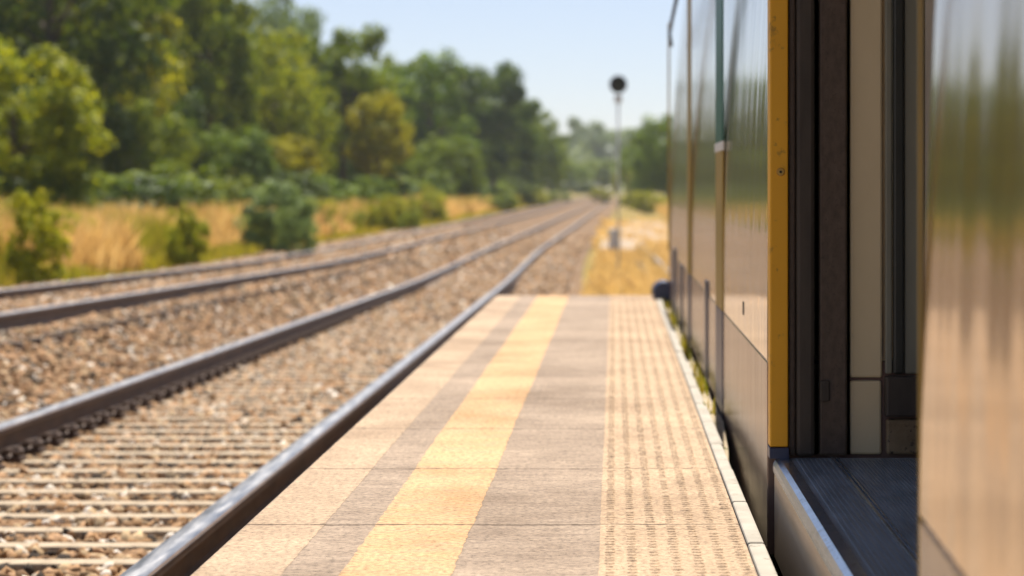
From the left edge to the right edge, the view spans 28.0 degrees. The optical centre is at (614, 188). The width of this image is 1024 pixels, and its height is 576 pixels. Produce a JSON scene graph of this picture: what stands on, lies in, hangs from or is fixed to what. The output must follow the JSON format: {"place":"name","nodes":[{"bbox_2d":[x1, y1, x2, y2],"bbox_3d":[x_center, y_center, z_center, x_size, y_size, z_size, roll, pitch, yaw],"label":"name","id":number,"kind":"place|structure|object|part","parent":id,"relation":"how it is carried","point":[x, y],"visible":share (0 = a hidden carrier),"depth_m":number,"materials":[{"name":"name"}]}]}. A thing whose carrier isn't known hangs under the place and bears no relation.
{"place":"outdoors","nodes":[
{"label":"outdoors","id":0,"kind":"place"},
{"bbox_2d":[0,196,620,575],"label":"ballast ground","id":1,"kind":"structure","parent":0,"point":[588,226],"depth_m":101.64,"materials":[{"name":"gravel"}]},
{"bbox_2d":[0,196,589,350],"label":"railway track","id":2,"kind":"structure","parent":1,"relation":"on","point":[28,317],"depth_m":25.93,"materials":[{"name":"metal"}]},
{"bbox_2d":[0,198,613,575],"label":"railway track","id":3,"kind":"structure","parent":1,"relation":"on","point":[191,547],"depth_m":11.61,"materials":[{"name":"metal"}]},
{"bbox_2d":[191,295,777,575],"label":"station platform","id":4,"kind":"structure","parent":1,"relation":"on","point":[538,435],"depth_m":5.76,"materials":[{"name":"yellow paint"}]},
{"bbox_2d":[662,297,715,414],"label":"weeds","id":5,"kind":"object","parent":4,"relation":"on","point":[702,385],"visible":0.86,"depth_m":9.28,"materials":[{"name":"green plant"}]},
{"bbox_2d":[234,0,684,191],"label":"sky","id":6,"kind":"structure","parent":0,"point":[569,52],"materials":[{"name":"blue"}]},
{"bbox_2d":[227,190,782,575],"bbox_3d":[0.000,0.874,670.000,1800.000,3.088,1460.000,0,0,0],"label":"ground","id":7,"kind":"structure","parent":0,"point":[624,212],"depth_m":163.72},
{"bbox_2d":[0,199,40,228],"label":"bush","id":8,"kind":"object","parent":7,"relation":"on","point":[11,210],"visible":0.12,"depth_m":39.87,"materials":[{"name":"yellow plant"}]},
{"bbox_2d":[0,83,59,179],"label":"tree","id":9,"kind":"object","parent":7,"relation":"on","point":[17,90],"visible":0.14,"depth_m":78.81,"materials":[{"name":"green plant"}]},
{"bbox_2d":[1,188,78,285],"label":"bush","id":10,"kind":"object","parent":7,"relation":"on","point":[28,261],"visible":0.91,"depth_m":32.86,"materials":[{"name":"green plant"}]},
{"bbox_2d":[6,1,76,178],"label":"tree","id":11,"kind":"object","parent":7,"relation":"on","point":[29,46],"depth_m":113.89,"materials":[{"name":"green plant"}]},
{"bbox_2d":[0,164,117,211],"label":"undergrowth bush","id":12,"kind":"object","parent":7,"relation":"on","point":[77,194],"visible":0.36,"depth_m":61.35,"materials":[{"name":"green plant"}]},
{"bbox_2d":[0,37,118,202],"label":"tree","id":13,"kind":"object","parent":7,"relation":"on","point":[64,107],"visible":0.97,"depth_m":61.47,"materials":[{"name":"green plant"}]},
{"bbox_2d":[51,210,97,233],"bbox_3d":[-12.000,1.220,44.178,1.679,1.529,1.344,0,0,-38],"label":"weed bush","id":14,"kind":"object","parent":7,"relation":"on","point":[73,213],"visible":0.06,"depth_m":44.44,"materials":[{"name":"yellow plant"}]},
{"bbox_2d":[0,0,182,199],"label":"tree","id":15,"kind":"object","parent":7,"relation":"on","point":[113,50],"visible":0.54,"depth_m":86.48,"materials":[{"name":"green plant"}]},
{"bbox_2d":[13,0,195,200],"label":"tree","id":16,"kind":"object","parent":7,"relation":"on","point":[165,28],"visible":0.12,"depth_m":99.06,"materials":[{"name":"green plant"}]},
{"bbox_2d":[75,174,203,211],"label":"undergrowth bush","id":17,"kind":"object","parent":7,"relation":"on","point":[142,186],"visible":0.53,"depth_m":70.43,"materials":[{"name":"green plant"}]},
{"bbox_2d":[83,98,204,195],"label":"tree","id":18,"kind":"object","parent":7,"relation":"on","point":[137,152],"visible":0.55,"depth_m":89.07,"materials":[{"name":"green plant"}]},
{"bbox_2d":[119,82,217,181],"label":"tree","id":19,"kind":"object","parent":7,"relation":"on","point":[187,107],"visible":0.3,"depth_m":109.42,"materials":[{"name":"green plant"}]},
{"bbox_2d":[120,160,227,210],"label":"undergrowth bush","id":20,"kind":"object","parent":7,"relation":"on","point":[204,192],"visible":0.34,"depth_m":79.52,"materials":[{"name":"green plant"}]},
{"bbox_2d":[162,203,210,265],"bbox_3d":[-9.810,1.206,47.019,1.140,1.772,1.059,0,0,-20],"label":"bush","id":21,"kind":"object","parent":7,"relation":"on","point":[183,237],"visible":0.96,"depth_m":46.79,"materials":[{"name":"green plant"}]},
{"bbox_2d":[131,0,257,196],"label":"tree","id":22,"kind":"object","parent":7,"relation":"on","point":[227,10],"visible":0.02,"depth_m":123.68,"materials":[{"name":"green plant"}]},
{"bbox_2d":[162,72,264,199],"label":"tree","id":23,"kind":"object","parent":7,"relation":"on","point":[233,140],"depth_m":149.90,"materials":[{"name":"green plant"}]},
{"bbox_2d":[163,0,264,201],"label":"tree","id":24,"kind":"object","parent":7,"relation":"on","point":[241,58],"visible":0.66,"depth_m":115.72,"materials":[{"name":"green plant"}]},
{"bbox_2d":[200,207,237,214],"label":"weed bush","id":25,"kind":"object","parent":7,"relation":"on","point":[229,210],"visible":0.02,"depth_m":65.05,"materials":[{"name":"beige plant"}]},
{"bbox_2d":[188,124,282,202],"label":"tree","id":26,"kind":"object","parent":7,"relation":"on","point":[245,151],"visible":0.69,"depth_m":109.03,"materials":[{"name":"green plant"}]},
{"bbox_2d":[209,177,280,207],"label":"undergrowth bush","id":27,"kind":"object","parent":7,"relation":"on","point":[234,190],"visible":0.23,"depth_m":88.70,"materials":[{"name":"green plant"}]},
{"bbox_2d":[2,163,490,206],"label":"wood","id":28,"kind":"object","parent":7,"relation":"on","point":[226,176],"depth_m":142.34,"materials":[{"name":"green plant"}]},
{"bbox_2d":[0,191,496,274],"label":"dry grass","id":29,"kind":"structure","parent":7,"relation":"on","point":[113,246],"depth_m":46.54,"materials":[{"name":"beige plant"}]},
{"bbox_2d":[0,194,542,287],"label":"green grass","id":30,"kind":"structure","parent":7,"relation":"on","point":[151,235],"depth_m":52.67,"materials":[{"name":"plant"}]},
{"bbox_2d":[231,180,318,251],"bbox_3d":[-9.599,0.957,58.073,2.384,2.393,2.177,0,0,-45],"label":"bush","id":31,"kind":"object","parent":7,"relation":"on","point":[286,198],"visible":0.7,"depth_m":57.72,"materials":[{"name":"green plant"}]},
{"bbox_2d":[247,226,309,247],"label":"weed bush","id":32,"kind":"object","parent":7,"relation":"on","point":[274,238],"visible":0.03,"depth_m":68.77,"materials":[{"name":"green plant"}]},
{"bbox_2d":[216,25,342,179],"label":"tree","id":33,"kind":"object","parent":7,"relation":"on","point":[306,126],"visible":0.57,"depth_m":130.71,"materials":[{"name":"green plant"}]},
{"bbox_2d":[244,0,327,74],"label":"tree","id":34,"kind":"object","parent":7,"relation":"on","point":[272,19],"visible":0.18,"depth_m":227.87,"materials":[{"name":"green plant"}]},
{"bbox_2d":[253,134,326,193],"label":"tree","id":35,"kind":"object","parent":7,"relation":"on","point":[303,152],"visible":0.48,"depth_m":111.23,"materials":[{"name":"green plant"}]},
{"bbox_2d":[253,170,333,200],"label":"undergrowth bush","id":36,"kind":"object","parent":7,"relation":"on","point":[308,186],"visible":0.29,"depth_m":97.42,"materials":[{"name":"green plant"}]},
{"bbox_2d":[0,224,591,575],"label":"ballast stones","id":37,"kind":"object","parent":7,"relation":"on","point":[549,271],"visible":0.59,"depth_m":18.48,"materials":[{"name":"beige gravel"}]},
{"bbox_2d":[273,206,321,252],"bbox_3d":[-8.099,1.379,52.017,1.249,1.913,1.051,0,0,0],"label":"bush","id":38,"kind":"object","parent":7,"relation":"on","point":[294,224],"visible":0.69,"depth_m":51.83,"materials":[{"name":"green plant"}]},
{"bbox_2d":[308,198,338,234],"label":"weed bush","id":39,"kind":"object","parent":7,"relation":"on","point":[321,203],"visible":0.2,"depth_m":78.70,"materials":[{"name":"yellow plant"}]},
{"bbox_2d":[292,104,377,184],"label":"tree","id":40,"kind":"object","parent":7,"relation":"on","point":[350,168],"visible":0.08,"depth_m":149.53,"materials":[{"name":"green plant"}]},
{"bbox_2d":[311,175,361,206],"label":"undergrowth bush","id":41,"kind":"object","parent":7,"relation":"on","point":[338,186],"visible":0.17,"depth_m":106.90,"materials":[{"name":"green plant"}]},
{"bbox_2d":[323,176,365,203],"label":"undergrowth bush","id":42,"kind":"object","parent":7,"relation":"on","point":[345,194],"visible":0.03,"depth_m":115.65,"materials":[{"name":"green plant"}]},
{"bbox_2d":[281,21,416,181],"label":"tree","id":43,"kind":"object","parent":7,"relation":"on","point":[355,84],"visible":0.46,"depth_m":140.84,"materials":[{"name":"green plant"}]},
{"bbox_2d":[339,210,379,228],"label":"weed bush","id":44,"kind":"object","parent":7,"relation":"on","point":[364,215],"visible":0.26,"depth_m":95.47,"materials":[{"name":"green plant"}]},
{"bbox_2d":[337,97,401,183],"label":"tree","id":45,"kind":"object","parent":7,"relation":"on","point":[352,179],"depth_m":173.00,"materials":[{"name":"green plant"}]},
{"bbox_2d":[360,191,380,209],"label":"weed bush","id":46,"kind":"object","parent":7,"relation":"on","point":[373,195],"visible":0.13,"depth_m":108.98,"materials":[{"name":"green plant"}]},
{"bbox_2d":[346,176,398,201],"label":"undergrowth bush","id":47,"kind":"object","parent":7,"relation":"on","point":[366,183],"visible":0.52,"depth_m":124.65,"materials":[{"name":"green plant"}]},
{"bbox_2d":[343,87,414,191],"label":"tree","id":48,"kind":"object","parent":7,"relation":"on","point":[367,111],"visible":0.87,"depth_m":134.77,"materials":[{"name":"green plant"}]},
{"bbox_2d":[365,193,405,231],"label":"bush","id":49,"kind":"object","parent":7,"relation":"on","point":[383,217],"visible":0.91,"depth_m":91.64,"materials":[{"name":"green plant"}]},
{"bbox_2d":[357,50,413,84],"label":"tree","id":50,"kind":"object","parent":7,"relation":"on","point":[385,61],"visible":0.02,"depth_m":224.02,"materials":[{"name":"green plant"}]},
{"bbox_2d":[372,176,421,199],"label":"undergrowth bush","id":51,"kind":"object","parent":7,"relation":"on","point":[404,188],"visible":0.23,"depth_m":133.73,"materials":[{"name":"green plant"}]},
{"bbox_2d":[383,178,417,195],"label":"undergrowth bush","id":52,"kind":"object","parent":7,"relation":"on","point":[411,194],"visible":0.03,"depth_m":143.62,"materials":[{"name":"green plant"}]},
{"bbox_2d":[371,61,440,178],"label":"tree","id":53,"kind":"object","parent":7,"relation":"on","point":[400,73],"visible":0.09,"depth_m":203.86,"materials":[{"name":"green plant"}]},
{"bbox_2d":[395,209,422,229],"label":"bush","id":54,"kind":"object","parent":7,"relation":"on","point":[408,218],"visible":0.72,"depth_m":87.70,"materials":[{"name":"green plant"}]},
{"bbox_2d":[396,176,432,192],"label":"undergrowth bush","id":55,"kind":"object","parent":7,"relation":"on","point":[414,182],"visible":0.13,"depth_m":151.86,"materials":[{"name":"green plant"}]},
{"bbox_2d":[400,191,450,220],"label":"weed bush","id":56,"kind":"object","parent":7,"relation":"on","point":[436,205],"visible":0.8,"depth_m":115.92,"materials":[{"name":"green plant"}]},
{"bbox_2d":[416,184,436,195],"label":"weed bush","id":57,"kind":"object","parent":7,"relation":"on","point":[428,187],"visible":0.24,"depth_m":150.51,"materials":[{"name":"green plant"}]},
{"bbox_2d":[410,107,449,179],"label":"tree","id":58,"kind":"object","parent":7,"relation":"on","point":[444,132],"visible":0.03,"depth_m":238.48,"materials":[{"name":"green plant"}]},
{"bbox_2d":[415,170,456,199],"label":"undergrowth bush","id":59,"kind":"object","parent":7,"relation":"on","point":[435,182],"visible":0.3,"depth_m":160.59,"materials":[{"name":"green plant"}]},
{"bbox_2d":[392,45,480,178],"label":"tree","id":60,"kind":"object","parent":7,"relation":"on","point":[421,108],"visible":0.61,"depth_m":190.63,"materials":[{"name":"green plant"}]},
{"bbox_2d":[403,133,487,198],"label":"tree","id":61,"kind":"object","parent":7,"relation":"on","point":[469,160],"visible":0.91,"depth_m":164.19,"materials":[{"name":"green plant"}]},
{"bbox_2d":[454,176,493,197],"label":"undergrowth bush","id":62,"kind":"object","parent":7,"relation":"on","point":[483,193],"visible":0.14,"depth_m":187.54,"materials":[{"name":"green plant"}]},
{"bbox_2d":[440,63,518,182],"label":"tree","id":63,"kind":"object","parent":7,"relation":"on","point":[511,135],"visible":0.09,"depth_m":249.45,"materials":[{"name":"green plant"}]},
{"bbox_2d":[472,196,498,208],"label":"weed bush","id":64,"kind":"object","parent":7,"relation":"on","point":[486,199],"visible":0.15,"depth_m":171.19,"materials":[{"name":"beige plant"}]},
{"bbox_2d":[484,184,502,194],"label":"undergrowth bush","id":65,"kind":"object","parent":7,"relation":"on","point":[495,191],"visible":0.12,"depth_m":214.60,"materials":[{"name":"green plant"}]},
{"bbox_2d":[448,59,541,187],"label":"tree","id":66,"kind":"object","parent":7,"relation":"on","point":[490,119],"visible":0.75,"depth_m":215.30,"materials":[{"name":"green plant"}]},
{"bbox_2d":[488,183,511,195],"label":"undergrowth bush","id":67,"kind":"object","parent":7,"relation":"on","point":[503,187],"visible":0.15,"depth_m":223.28,"materials":[{"name":"green plant"}]},
{"bbox_2d":[490,193,518,211],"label":"bush","id":68,"kind":"object","parent":7,"relation":"on","point":[505,200],"visible":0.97,"depth_m":169.61,"materials":[{"name":"green plant"}]},
{"bbox_2d":[496,186,514,196],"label":"undergrowth bush","id":69,"kind":"object","parent":7,"relation":"on","point":[511,191],"visible":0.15,"depth_m":232.85,"materials":[{"name":"green plant"}]},
{"bbox_2d":[496,177,516,195],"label":"undergrowth bush","id":70,"kind":"object","parent":7,"relation":"on","point":[500,181],"visible":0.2,"depth_m":241.77,"materials":[{"name":"green plant"}]},
{"bbox_2d":[502,177,537,201],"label":"undergrowth bush","id":71,"kind":"object","parent":7,"relation":"on","point":[521,187],"visible":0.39,"depth_m":250.54,"materials":[{"name":"green plant"}]},
{"bbox_2d":[490,98,570,188],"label":"tree","id":72,"kind":"object","parent":7,"relation":"on","point":[526,172],"visible":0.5,"depth_m":261.06,"materials":[{"name":"green plant"}]},
{"bbox_2d":[516,189,550,206],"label":"bush","id":73,"kind":"object","parent":7,"relation":"on","point":[536,199],"visible":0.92,"depth_m":214.44,"materials":[{"name":"green plant"}]},
{"bbox_2d":[527,185,545,193],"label":"undergrowth bush","id":74,"kind":"object","parent":7,"relation":"on","point":[540,188],"visible":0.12,"depth_m":286.55,"materials":[{"name":"green plant"}]},
{"bbox_2d":[527,135,573,201],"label":"tree","id":75,"kind":"object","parent":7,"relation":"on","point":[547,185],"visible":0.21,"depth_m":309.62,"materials":[{"name":"green plant"}]},
{"bbox_2d":[543,191,571,201],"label":"bush","id":76,"kind":"object","parent":7,"relation":"on","point":[556,195],"visible":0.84,"depth_m":299.17,"materials":[{"name":"green plant"}]},
{"bbox_2d":[546,161,595,194],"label":"tree","id":77,"kind":"object","parent":7,"relation":"on","point":[569,187],"visible":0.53,"depth_m":398.84,"materials":[{"name":"green plant"}]},
{"bbox_2d":[563,115,611,193],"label":"tree","id":78,"kind":"object","parent":7,"relation":"on","point":[597,142],"visible":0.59,"depth_m":696.22,"materials":[{"name":"green plant"}]},
{"bbox_2d":[569,158,623,193],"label":"tree","id":79,"kind":"object","parent":7,"relation":"on","point":[602,172],"visible":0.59,"depth_m":428.48,"materials":[{"name":"green plant"}]},
{"bbox_2d":[589,187,613,202],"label":"bush","id":80,"kind":"object","parent":7,"relation":"on","point":[596,194],"visible":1,"depth_m":299.32,"materials":[{"name":"green plant"}]},
{"bbox_2d":[546,140,667,197],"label":"wood","id":81,"kind":"object","parent":7,"relation":"on","point":[581,153],"depth_m":579.54,"materials":[{"name":"green plant"}]},
{"bbox_2d":[582,127,632,192],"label":"tree","id":82,"kind":"object","parent":7,"relation":"on","point":[613,142],"visible":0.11,"depth_m":715.52,"materials":[{"name":"green plant"}]},
{"bbox_2d":[608,229,620,250],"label":"relay cabinet","id":83,"kind":"object","parent":7,"relation":"on","point":[612,238],"visible":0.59,"depth_m":69.83,"materials":[{"name":"grey metal"}]},
{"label":"cabinet door","id":84,"kind":"part","parent":83,"relation":"part of","materials":[{"name":"white paint"}]},
{"bbox_2d":[609,75,626,267],"bbox_3d":[0.101,-0.288,53.950,0.470,5.362,0.460,0,0,0],"label":"railway signal","id":85,"kind":"object","parent":7,"relation":"on","point":[617,83],"visible":0.87,"depth_m":53.97,"materials":[{"name":"metal"}]},
{"bbox_2d":[610,168,646,194],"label":"tree","id":86,"kind":"object","parent":7,"relation":"on","point":[614,186],"visible":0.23,"depth_m":339.96,"materials":[{"name":"green plant"}]},
{"bbox_2d":[619,192,640,207],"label":"bush","id":87,"kind":"object","parent":7,"relation":"on","point":[626,200],"visible":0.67,"depth_m":239.24,"materials":[{"name":"green plant"}]},
{"bbox_2d":[619,124,657,161],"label":"tree","id":88,"kind":"object","parent":7,"relation":"on","point":[623,140],"visible":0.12,"depth_m":686.45,"materials":[{"name":"green plant"}]},
{"bbox_2d":[610,137,667,204],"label":"tree","id":89,"kind":"object","parent":7,"relation":"on","point":[626,156],"visible":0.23,"depth_m":274.45,"materials":[{"name":"green plant"}]},
{"bbox_2d":[629,191,667,213],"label":"bush","id":90,"kind":"object","parent":7,"relation":"on","point":[639,206],"visible":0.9,"depth_m":189.48,"materials":[{"name":"green plant"}]},
{"bbox_2d":[627,112,672,200],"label":"tree","id":91,"kind":"object","parent":7,"relation":"on","point":[652,172],"visible":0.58,"depth_m":208.64,"materials":[{"name":"green plant"}]},
{"bbox_2d":[578,198,667,295],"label":"dry grass","id":92,"kind":"structure","parent":0,"point":[606,277],"depth_m":46.19,"materials":[{"name":"yellow plant"}]},
{"bbox_2d":[581,216,668,283],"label":"dry grass","id":93,"kind":"structure","parent":0,"point":[660,251],"depth_m":77.25,"materials":[{"name":"beige plant"}]},
{"bbox_2d":[598,221,667,249],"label":"gravel ground","id":94,"kind":"structure","parent":0,"point":[625,243],"depth_m":93.69,"materials":[{"name":"beige gravel"}]},
{"bbox_2d":[627,244,668,289],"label":"railway track","id":95,"kind":"structure","parent":94,"relation":"on","point":[656,259],"depth_m":54.91,"materials":[{"name":"metal"}]},
{"bbox_2d":[651,0,1023,575],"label":"passenger carriage","id":96,"kind":"object","parent":95,"relation":"on","point":[842,288],"visible":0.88,"depth_m":5.32,"materials":[{"name":"silver metal"}]},
{"bbox_2d":[818,0,846,454],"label":"door leaf","id":97,"kind":"structure","parent":96,"relation":"in","point":[832,14],"depth_m":5.33,"materials":[{"name":"metal"}]},
{"bbox_2d":[920,0,1023,575],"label":"door leaf","id":98,"kind":"structure","parent":96,"relation":"in","point":[972,466],"depth_m":2.34,"materials":[{"name":"silver metal"}]}
]}

